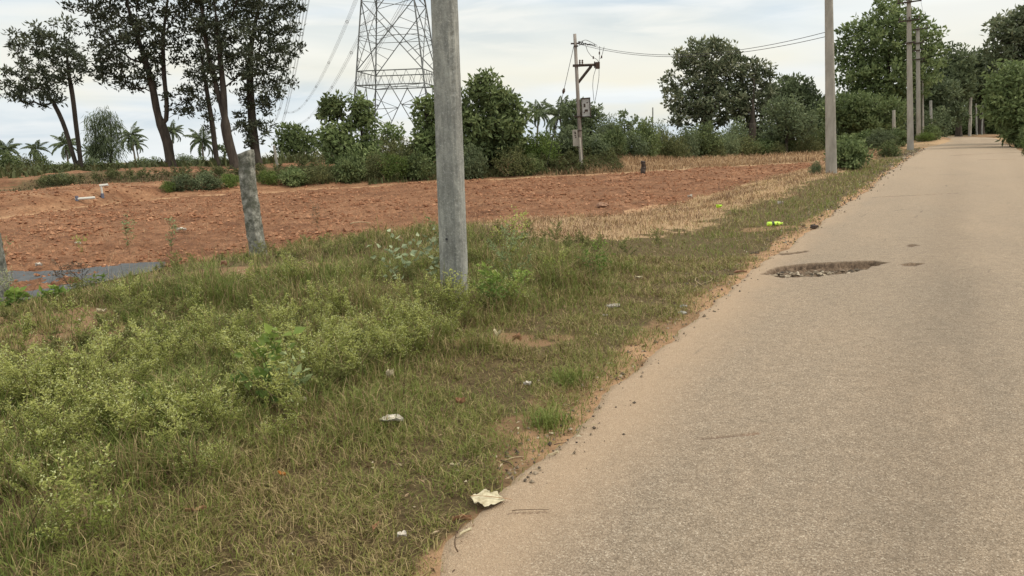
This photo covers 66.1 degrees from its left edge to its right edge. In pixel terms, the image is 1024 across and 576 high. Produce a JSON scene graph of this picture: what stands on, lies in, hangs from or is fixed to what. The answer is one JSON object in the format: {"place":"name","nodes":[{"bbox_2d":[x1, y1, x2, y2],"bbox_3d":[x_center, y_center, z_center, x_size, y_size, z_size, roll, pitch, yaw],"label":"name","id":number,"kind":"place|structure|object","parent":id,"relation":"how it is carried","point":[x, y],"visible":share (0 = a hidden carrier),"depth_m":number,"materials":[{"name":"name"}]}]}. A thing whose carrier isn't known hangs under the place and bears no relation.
{"place":"outdoors","nodes":[
{"label":"outdoors","id":0,"kind":"place"},
{"bbox_2d":[7,262,165,299],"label":"path","id":1,"kind":"structure","parent":0,"point":[19,276],"depth_m":12.04,"materials":[{"name":"grey concrete"}]},
{"bbox_2d":[0,134,1022,575],"bbox_3d":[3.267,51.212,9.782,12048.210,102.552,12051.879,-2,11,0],"label":"ground","id":2,"kind":"structure","parent":0,"point":[156,236],"depth_m":11.27,"materials":[{"name":"soil"}]},
{"bbox_2d":[0,233,9,300],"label":"granite post","id":3,"kind":"object","parent":2,"relation":"on","point":[3,264],"visible":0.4,"depth_m":9.27,"materials":[{"name":"grey stone"}]},
{"bbox_2d":[0,145,24,167],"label":"bush","id":4,"kind":"object","parent":2,"relation":"on","point":[4,157],"visible":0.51,"depth_m":47.53,"materials":[{"name":"green plant"}]},
{"bbox_2d":[0,286,31,307],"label":"trailing weed","id":5,"kind":"object","parent":2,"relation":"on","point":[19,293],"visible":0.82,"depth_m":7.98,"materials":[{"name":"green plant"}]},
{"bbox_2d":[0,12,92,169],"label":"tall tree","id":6,"kind":"object","parent":2,"relation":"on","point":[56,48],"visible":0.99,"depth_m":44.10,"materials":[{"name":"green plant"}]},
{"bbox_2d":[36,284,69,301],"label":"trailing weed","id":7,"kind":"object","parent":2,"relation":"on","point":[56,290],"visible":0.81,"depth_m":8.27,"materials":[{"name":"green plant"}]},
{"bbox_2d":[48,132,83,163],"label":"coconut palm","id":8,"kind":"object","parent":2,"relation":"on","point":[65,153],"visible":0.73,"depth_m":161.02,"materials":[{"name":"green plant"}]},
{"bbox_2d":[79,111,108,160],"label":"weeping tree","id":9,"kind":"object","parent":2,"relation":"on","point":[87,130],"visible":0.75,"depth_m":81.93,"materials":[{"name":"green plant"}]},
{"bbox_2d":[90,105,128,163],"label":"weeping tree","id":10,"kind":"object","parent":2,"relation":"on","point":[108,139],"visible":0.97,"depth_m":81.81,"materials":[{"name":"green plant"}]},
{"bbox_2d":[56,0,204,166],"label":"tall tree","id":11,"kind":"object","parent":2,"relation":"on","point":[138,26],"visible":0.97,"depth_m":40.98,"materials":[{"name":"green plant"}]},
{"bbox_2d":[116,121,147,158],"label":"coconut palm","id":12,"kind":"object","parent":2,"relation":"on","point":[133,134],"visible":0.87,"depth_m":156.30,"materials":[{"name":"green plant"}]},
{"bbox_2d":[160,173,203,191],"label":"bush","id":13,"kind":"object","parent":2,"relation":"on","point":[183,183],"visible":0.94,"depth_m":30.46,"materials":[{"name":"green plant"}]},
{"bbox_2d":[0,150,386,177],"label":"scrubland","id":14,"kind":"structure","parent":2,"relation":"on","point":[8,170],"depth_m":42.20,"materials":[{"name":"green plant"}]},
{"bbox_2d":[174,4,221,165],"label":"tall tree","id":15,"kind":"object","parent":2,"relation":"on","point":[209,116],"visible":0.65,"depth_m":42.50,"materials":[{"name":"green plant"}]},
{"bbox_2d":[183,127,216,157],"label":"coconut palm","id":16,"kind":"object","parent":2,"relation":"on","point":[200,137],"visible":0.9,"depth_m":147.04,"materials":[{"name":"green plant"}]},
{"bbox_2d":[190,170,226,190],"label":"bush","id":17,"kind":"object","parent":2,"relation":"on","point":[208,180],"visible":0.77,"depth_m":31.70,"materials":[{"name":"green plant"}]},
{"bbox_2d":[173,0,266,168],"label":"tall tree","id":18,"kind":"object","parent":2,"relation":"on","point":[221,44],"visible":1,"depth_m":40.33,"materials":[{"name":"green plant"}]},
{"bbox_2d":[237,149,266,255],"bbox_3d":[-4.133,-1.238,12.571,0.338,1.919,0.223,2,11,16],"label":"granite post","id":19,"kind":"object","parent":2,"relation":"on","point":[249,194],"visible":0.81,"depth_m":12.47,"materials":[{"name":"grey stone"}]},
{"bbox_2d":[229,322,305,408],"bbox_3d":[-1.393,0.453,4.633,0.463,0.561,0.424,2,11,20],"label":"bright weed","id":20,"kind":"object","parent":2,"relation":"on","point":[263,339],"visible":0.85,"depth_m":4.52,"materials":[{"name":"green plant"}]},
{"bbox_2d":[227,0,308,164],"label":"tall tree","id":21,"kind":"object","parent":2,"relation":"on","point":[251,125],"visible":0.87,"depth_m":43.16,"materials":[{"name":"green plant"}]},
{"bbox_2d":[256,169,279,184],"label":"bush","id":22,"kind":"object","parent":2,"relation":"on","point":[267,177],"visible":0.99,"depth_m":32.52,"materials":[{"name":"green plant"}]},
{"bbox_2d":[265,347,314,401],"bbox_3d":[-1.290,0.542,4.717,0.280,0.356,0.363,4,12,28],"label":"bright weed","id":23,"kind":"object","parent":2,"relation":"on","point":[304,378],"visible":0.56,"depth_m":4.67,"materials":[{"name":"green plant"}]},
{"bbox_2d":[277,166,310,187],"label":"bush","id":24,"kind":"object","parent":2,"relation":"on","point":[291,176],"visible":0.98,"depth_m":32.46,"materials":[{"name":"green plant"}]},
{"bbox_2d":[268,121,320,156],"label":"tree","id":25,"kind":"object","parent":2,"relation":"on","point":[292,140],"visible":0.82,"depth_m":60.08,"materials":[{"name":"green plant"}]},
{"bbox_2d":[0,154,621,191],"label":"bank grass","id":26,"kind":"structure","parent":2,"relation":"on","point":[371,178],"depth_m":34.47,"materials":[{"name":"green plant"}]},
{"bbox_2d":[0,215,629,575],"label":"dead stalks","id":27,"kind":"object","parent":2,"relation":"on","point":[237,348],"visible":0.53,"depth_m":6.07,"materials":[{"name":"green plant"}]},
{"bbox_2d":[302,162,335,183],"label":"bush","id":28,"kind":"object","parent":2,"relation":"on","point":[317,175],"visible":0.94,"depth_m":32.86,"materials":[{"name":"green plant"}]},
{"bbox_2d":[3,192,647,280],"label":"dry stalks","id":29,"kind":"object","parent":2,"relation":"on","point":[244,219],"visible":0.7,"depth_m":20.07,"materials":[{"name":"plant"}]},
{"bbox_2d":[34,140,625,187],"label":"bank weeds","id":30,"kind":"object","parent":2,"relation":"on","point":[113,174],"visible":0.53,"depth_m":34.76,"materials":[{"name":"green plant"}]},
{"bbox_2d":[0,219,663,553],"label":"weeds","id":31,"kind":"object","parent":2,"relation":"on","point":[189,354],"visible":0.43,"depth_m":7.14,"materials":[{"name":"green plant"}]},
{"bbox_2d":[314,89,349,132],"bbox_3d":[-8.373,-7.350,36.799,1.647,3.788,1.684,-9,13,-34],"label":"leaning sapling","id":32,"kind":"object","parent":2,"relation":"on","point":[331,108],"visible":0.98,"depth_m":36.31,"materials":[{"name":"green plant"}]},
{"bbox_2d":[330,151,367,183],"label":"bush","id":33,"kind":"object","parent":2,"relation":"on","point":[343,167],"visible":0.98,"depth_m":33.53,"materials":[{"name":"green plant"}]},
{"bbox_2d":[312,116,386,166],"bbox_3d":[-7.434,-6.656,36.382,3.521,2.537,2.213,-4,11,-13],"label":"leaf shrub","id":34,"kind":"object","parent":2,"relation":"on","point":[334,141],"visible":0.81,"depth_m":35.97,"materials":[{"name":"green plant"}]},
{"bbox_2d":[342,90,383,166],"bbox_3d":[-7.030,-7.355,36.780,2.086,3.756,1.761,-2,11,0],"label":"leafy sapling","id":35,"kind":"object","parent":2,"relation":"on","point":[359,118],"visible":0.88,"depth_m":36.46,"materials":[{"name":"green plant"}]},
{"bbox_2d":[364,151,391,178],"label":"bush","id":36,"kind":"object","parent":2,"relation":"on","point":[373,166],"visible":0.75,"depth_m":34.29,"materials":[{"name":"green plant"}]},
{"bbox_2d":[373,132,406,160],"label":"bush","id":37,"kind":"object","parent":2,"relation":"on","point":[383,146],"visible":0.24,"depth_m":45.83,"materials":[{"name":"green plant"}]},
{"bbox_2d":[377,121,405,152],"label":"tree","id":38,"kind":"object","parent":2,"relation":"on","point":[391,128],"visible":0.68,"depth_m":60.44,"materials":[{"name":"green plant"}]},
{"bbox_2d":[375,153,410,180],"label":"bush","id":39,"kind":"object","parent":2,"relation":"on","point":[395,167],"visible":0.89,"depth_m":34.32,"materials":[{"name":"green plant"}]},
{"bbox_2d":[353,0,433,136],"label":"lattice tower","id":40,"kind":"structure","parent":2,"relation":"on","point":[375,70],"depth_m":80.34,"materials":[{"name":"metal"}]},
{"bbox_2d":[367,228,419,281],"bbox_3d":[-1.213,-0.262,8.037,0.571,0.635,0.570,-3,11,-5],"label":"broad leaf weed","id":41,"kind":"object","parent":2,"relation":"on","point":[412,253],"visible":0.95,"depth_m":8.12,"materials":[{"name":"green plant"}]},
{"bbox_2d":[387,136,421,159],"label":"bush","id":42,"kind":"object","parent":2,"relation":"on","point":[402,152],"visible":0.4,"depth_m":36.64,"materials":[{"name":"green plant"}]},
{"bbox_2d":[0,161,823,286],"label":"soil clods","id":43,"kind":"object","parent":2,"relation":"on","point":[61,229],"visible":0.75,"depth_m":23.17,"materials":[{"name":"brown soil"}]},
{"bbox_2d":[402,150,436,180],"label":"bush","id":44,"kind":"object","parent":2,"relation":"on","point":[419,168],"visible":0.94,"depth_m":34.54,"materials":[{"name":"green plant"}]},
{"bbox_2d":[15,209,838,574],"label":"leaf litter","id":45,"kind":"object","parent":2,"relation":"on","point":[489,387],"visible":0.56,"depth_m":4.55,"materials":[{"name":"brown plant"}]},
{"bbox_2d":[416,226,439,280],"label":"broad leaf weed","id":46,"kind":"object","parent":2,"relation":"on","point":[430,248],"visible":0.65,"depth_m":8.06,"materials":[{"name":"green plant"}]},
{"bbox_2d":[398,85,467,164],"bbox_3d":[-3.698,-7.676,37.247,3.471,4.104,2.918,-2,11,0],"label":"broad leaf tree","id":47,"kind":"object","parent":2,"relation":"on","point":[425,135],"visible":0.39,"depth_m":36.77,"materials":[{"name":"green plant"}]},
{"bbox_2d":[431,0,468,305],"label":"utility pole","id":48,"kind":"object","parent":2,"relation":"on","point":[453,255],"visible":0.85,"depth_m":6.93,"materials":[{"name":"concrete"}]},
{"bbox_2d":[463,142,488,179],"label":"bush","id":49,"kind":"object","parent":2,"relation":"on","point":[474,168],"visible":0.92,"depth_m":35.17,"materials":[{"name":"green plant"}]},
{"bbox_2d":[472,261,505,306],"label":"bright weed","id":50,"kind":"object","parent":2,"relation":"on","point":[492,280],"visible":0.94,"depth_m":6.94,"materials":[{"name":"green plant"}]},
{"bbox_2d":[461,65,538,164],"bbox_3d":[-1.083,-8.033,37.160,4.071,4.728,3.863,8,14,41],"label":"broad leaf tree","id":51,"kind":"object","parent":2,"relation":"on","point":[494,119],"visible":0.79,"depth_m":36.47,"materials":[{"name":"green plant"}]},
{"bbox_2d":[0,141,1013,575],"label":"verge grass","id":52,"kind":"structure","parent":2,"relation":"on","point":[18,541],"depth_m":4.55,"materials":[{"name":"green plant"}]},
{"bbox_2d":[490,206,529,255],"bbox_3d":[-0.019,-0.617,9.392,0.498,0.701,0.679,-1,11,2],"label":"wiry weed","id":53,"kind":"object","parent":2,"relation":"on","point":[513,222],"visible":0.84,"depth_m":9.36,"materials":[{"name":"green plant"}]},
{"bbox_2d":[485,224,535,280],"bbox_3d":[-0.004,-0.306,7.930,0.555,0.654,0.509,-2,11,-5],"label":"wiry weed","id":54,"kind":"object","parent":2,"relation":"on","point":[508,249],"visible":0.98,"depth_m":7.96,"materials":[{"name":"green plant"}]},
{"bbox_2d":[487,145,535,176],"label":"bush","id":55,"kind":"object","parent":2,"relation":"on","point":[510,158],"visible":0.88,"depth_m":35.82,"materials":[{"name":"green plant"}]},
{"bbox_2d":[497,269,531,300],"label":"bright weed","id":56,"kind":"object","parent":2,"relation":"on","point":[520,279],"visible":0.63,"depth_m":7.10,"materials":[{"name":"green plant"}]},
{"bbox_2d":[520,153,546,175],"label":"bush","id":57,"kind":"object","parent":2,"relation":"on","point":[537,167],"visible":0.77,"depth_m":36.16,"materials":[{"name":"green plant"}]},
{"bbox_2d":[481,393,594,437],"bbox_3d":[0.137,0.679,4.200,0.577,0.133,0.541,-7,12,-28],"label":"grass tuft","id":58,"kind":"object","parent":2,"relation":"on","point":[550,416],"visible":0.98,"depth_m":4.20,"materials":[{"name":"green plant"}]},
{"bbox_2d":[526,98,553,142],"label":"coconut palm","id":59,"kind":"object","parent":2,"relation":"on","point":[536,105],"visible":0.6,"depth_m":136.51,"materials":[{"name":"green plant"}]},
{"bbox_2d":[519,128,562,168],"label":"bush","id":60,"kind":"object","parent":2,"relation":"on","point":[542,145],"visible":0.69,"depth_m":37.45,"materials":[{"name":"green plant"}]},
{"bbox_2d":[537,95,571,133],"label":"coconut palm","id":61,"kind":"object","parent":2,"relation":"on","point":[554,112],"visible":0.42,"depth_m":122.35,"materials":[{"name":"green plant"}]},
{"bbox_2d":[539,246,574,286],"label":"wiry weed","id":62,"kind":"object","parent":2,"relation":"on","point":[561,255],"visible":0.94,"depth_m":7.94,"materials":[{"name":"green plant"}]},
{"bbox_2d":[536,359,610,389],"bbox_3d":[0.400,0.532,4.962,0.488,0.140,0.478,-5,11,-19],"label":"grass tuft","id":63,"kind":"object","parent":2,"relation":"on","point":[569,376],"visible":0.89,"depth_m":4.92,"materials":[{"name":"green plant"}]},
{"bbox_2d":[554,124,593,156],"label":"bush","id":64,"kind":"object","parent":2,"relation":"on","point":[567,144],"visible":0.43,"depth_m":39.82,"materials":[{"name":"green plant"}]},
{"bbox_2d":[557,97,607,138],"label":"round tree","id":65,"kind":"object","parent":2,"relation":"on","point":[568,110],"visible":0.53,"depth_m":57.98,"materials":[{"name":"green plant"}]},
{"bbox_2d":[571,34,603,165],"bbox_3d":[3.586,-8.608,37.047,1.557,6.469,0.340,-2,11,0],"label":"transformer pole","id":66,"kind":"object","parent":2,"relation":"on","point":[584,110],"visible":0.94,"depth_m":36.93,"materials":[{"name":"concrete"}]},
{"bbox_2d":[570,239,615,277],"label":"wiry weed","id":67,"kind":"object","parent":2,"relation":"on","point":[604,257],"visible":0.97,"depth_m":8.33,"materials":[{"name":"green plant"}]},
{"bbox_2d":[575,132,614,158],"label":"bush","id":68,"kind":"object","parent":2,"relation":"on","point":[602,145],"visible":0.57,"depth_m":40.02,"materials":[{"name":"green plant"}]},
{"bbox_2d":[592,113,621,141],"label":"bush","id":69,"kind":"object","parent":2,"relation":"on","point":[602,128],"visible":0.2,"depth_m":44.93,"materials":[{"name":"green plant"}]},
{"bbox_2d":[601,123,629,157],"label":"bush","id":70,"kind":"object","parent":2,"relation":"on","point":[616,136],"visible":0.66,"depth_m":41.02,"materials":[{"name":"green plant"}]},
{"bbox_2d":[604,108,649,134],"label":"tree","id":71,"kind":"object","parent":2,"relation":"on","point":[629,125],"visible":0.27,"depth_m":48.66,"materials":[{"name":"green plant"}]},
{"bbox_2d":[623,130,652,158],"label":"bush","id":72,"kind":"object","parent":2,"relation":"on","point":[636,148],"visible":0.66,"depth_m":41.94,"materials":[{"name":"green plant"}]},
{"bbox_2d":[631,116,665,157],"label":"bush","id":73,"kind":"object","parent":2,"relation":"on","point":[643,132],"visible":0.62,"depth_m":42.82,"materials":[{"name":"green plant"}]},
{"bbox_2d":[658,126,678,157],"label":"bush","id":74,"kind":"object","parent":2,"relation":"on","point":[662,153],"visible":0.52,"depth_m":44.10,"materials":[{"name":"green plant"}]},
{"bbox_2d":[663,135,691,159],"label":"bush","id":75,"kind":"object","parent":2,"relation":"on","point":[682,153],"visible":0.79,"depth_m":43.68,"materials":[{"name":"green plant"}]},
{"bbox_2d":[434,147,927,482],"bbox_3d":[10.634,-3.325,22.899,1.300,0.455,45.012,4,12,29],"label":"roadside grit","id":76,"kind":"object","parent":2,"relation":"on","point":[912,153],"visible":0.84,"depth_m":7.26,"materials":[{"name":"gravel"}]},
{"bbox_2d":[466,145,906,240],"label":"dry grass","id":77,"kind":"structure","parent":2,"relation":"on","point":[713,161],"depth_m":22.04,"materials":[{"name":"plant"}]},
{"bbox_2d":[670,124,702,157],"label":"bush","id":78,"kind":"object","parent":2,"relation":"on","point":[693,144],"visible":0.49,"depth_m":44.95,"materials":[{"name":"green plant"}]},
{"bbox_2d":[657,34,754,130],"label":"tree","id":79,"kind":"object","parent":2,"relation":"on","point":[725,66],"visible":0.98,"depth_m":55.46,"materials":[{"name":"green plant"}]},
{"bbox_2d":[686,120,725,157],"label":"bush","id":80,"kind":"object","parent":2,"relation":"on","point":[706,144],"visible":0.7,"depth_m":45.83,"materials":[{"name":"green plant"}]},
{"bbox_2d":[712,128,741,156],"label":"bush","id":81,"kind":"object","parent":2,"relation":"on","point":[726,145],"visible":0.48,"depth_m":47.11,"materials":[{"name":"green plant"}]},
{"bbox_2d":[721,115,753,155],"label":"bush","id":82,"kind":"object","parent":2,"relation":"on","point":[735,130],"visible":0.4,"depth_m":50.79,"materials":[{"name":"green plant"}]},
{"bbox_2d":[724,134,764,156],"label":"bush","id":83,"kind":"object","parent":2,"relation":"on","point":[749,146],"visible":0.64,"depth_m":47.94,"materials":[{"name":"green plant"}]},
{"bbox_2d":[727,55,782,141],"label":"tree","id":84,"kind":"object","parent":2,"relation":"on","point":[753,77],"visible":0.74,"depth_m":55.66,"materials":[{"name":"green plant"}]},
{"bbox_2d":[740,137,780,155],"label":"bush","id":85,"kind":"object","parent":2,"relation":"on","point":[767,145],"visible":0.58,"depth_m":48.79,"materials":[{"name":"green plant"}]},
{"bbox_2d":[758,93,824,151],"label":"grey green shrub","id":86,"kind":"object","parent":2,"relation":"on","point":[796,119],"visible":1,"depth_m":48.55,"materials":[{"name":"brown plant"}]},
{"bbox_2d":[767,71,824,147],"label":"dark tree","id":87,"kind":"object","parent":2,"relation":"on","point":[809,92],"visible":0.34,"depth_m":63.31,"materials":[{"name":"green plant"}]},
{"bbox_2d":[793,136,824,152],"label":"bush","id":88,"kind":"object","parent":2,"relation":"on","point":[807,145],"visible":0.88,"depth_m":49.11,"materials":[{"name":"green plant"}]},
{"bbox_2d":[825,0,836,173],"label":"utility pole","id":89,"kind":"object","parent":2,"relation":"on","point":[830,140],"visible":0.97,"depth_m":24.29,"materials":[{"name":"concrete"}]},
{"bbox_2d":[824,134,875,169],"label":"bush","id":90,"kind":"object","parent":2,"relation":"on","point":[853,154],"visible":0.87,"depth_m":25.83,"materials":[{"name":"green plant"}]},
{"bbox_2d":[815,89,914,135],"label":"roadside tree","id":91,"kind":"object","parent":2,"relation":"on","point":[853,115],"visible":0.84,"depth_m":52.98,"materials":[{"name":"green plant"}]},
{"bbox_2d":[865,127,900,149],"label":"bush","id":92,"kind":"object","parent":2,"relation":"on","point":[876,141],"visible":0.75,"depth_m":45.93,"materials":[{"name":"green plant"}]},
{"bbox_2d":[876,139,903,156],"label":"bush","id":93,"kind":"object","parent":2,"relation":"on","point":[891,148],"visible":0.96,"depth_m":33.42,"materials":[{"name":"green plant"}]},
{"bbox_2d":[834,0,952,115],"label":"great tree","id":94,"kind":"object","parent":2,"relation":"on","point":[887,57],"visible":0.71,"depth_m":58.83,"materials":[{"name":"green plant"}]},
{"bbox_2d":[897,0,921,149],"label":"utility pole","id":95,"kind":"object","parent":2,"relation":"on","point":[910,132],"visible":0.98,"depth_m":40.73,"materials":[{"name":"concrete"}]},
{"bbox_2d":[912,25,927,141],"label":"utility pole","id":96,"kind":"object","parent":2,"relation":"on","point":[918,104],"visible":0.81,"depth_m":55.34,"materials":[{"name":"concrete"}]},
{"bbox_2d":[900,108,939,139],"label":"bush","id":97,"kind":"object","parent":2,"relation":"on","point":[928,120],"visible":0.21,"depth_m":61.93,"materials":[{"name":"green plant"}]},
{"bbox_2d":[897,68,971,133],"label":"roadside tree","id":98,"kind":"object","parent":2,"relation":"on","point":[948,91],"visible":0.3,"depth_m":72.71,"materials":[{"name":"green plant"}]},
{"bbox_2d":[925,105,957,136],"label":"bush","id":99,"kind":"object","parent":2,"relation":"on","point":[944,127],"visible":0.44,"depth_m":70.06,"materials":[{"name":"green plant"}]},
{"bbox_2d":[929,40,981,136],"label":"roadside tree","id":100,"kind":"object","parent":2,"relation":"on","point":[959,67],"visible":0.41,"depth_m":78.38,"materials":[{"name":"green plant"}]},
{"bbox_2d":[961,45,1005,133],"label":"roadside tree","id":101,"kind":"object","parent":2,"relation":"on","point":[982,68],"visible":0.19,"depth_m":84.43,"materials":[{"name":"green plant"}]},
{"bbox_2d":[974,58,1023,146],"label":"shrub","id":102,"kind":"object","parent":2,"relation":"on","point":[1001,100],"visible":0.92,"depth_m":39.73,"materials":[{"name":"green plant"}]},
{"bbox_2d":[979,4,1023,85],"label":"roadside tree","id":103,"kind":"object","parent":2,"relation":"on","point":[1009,32],"visible":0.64,"depth_m":45.03,"materials":[{"name":"green plant"}]},
{"bbox_2d":[0,0,1023,164],"label":"sky","id":104,"kind":"structure","parent":0,"point":[528,42],"materials":[{"name":"white"}]},
{"bbox_2d":[440,137,1023,575],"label":"road","id":105,"kind":"structure","parent":0,"point":[868,421],"depth_m":4.03,"materials":[{"name":"grey asphalt"}]},
{"bbox_2d":[469,489,511,506],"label":"dry leaf","id":106,"kind":"object","parent":105,"relation":"on","point":[487,498],"visible":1,"depth_m":3.31,"materials":[{"name":"beige plant"}]},
{"bbox_2d":[769,268,864,277],"bbox_3d":[3.408,-0.159,8.559,1.403,0.060,0.395,-2,11,0],"label":"pothole rubble","id":107,"kind":"object","parent":105,"relation":"on","point":[816,272],"visible":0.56,"depth_m":8.58,"materials":[{"name":"grey gravel"}]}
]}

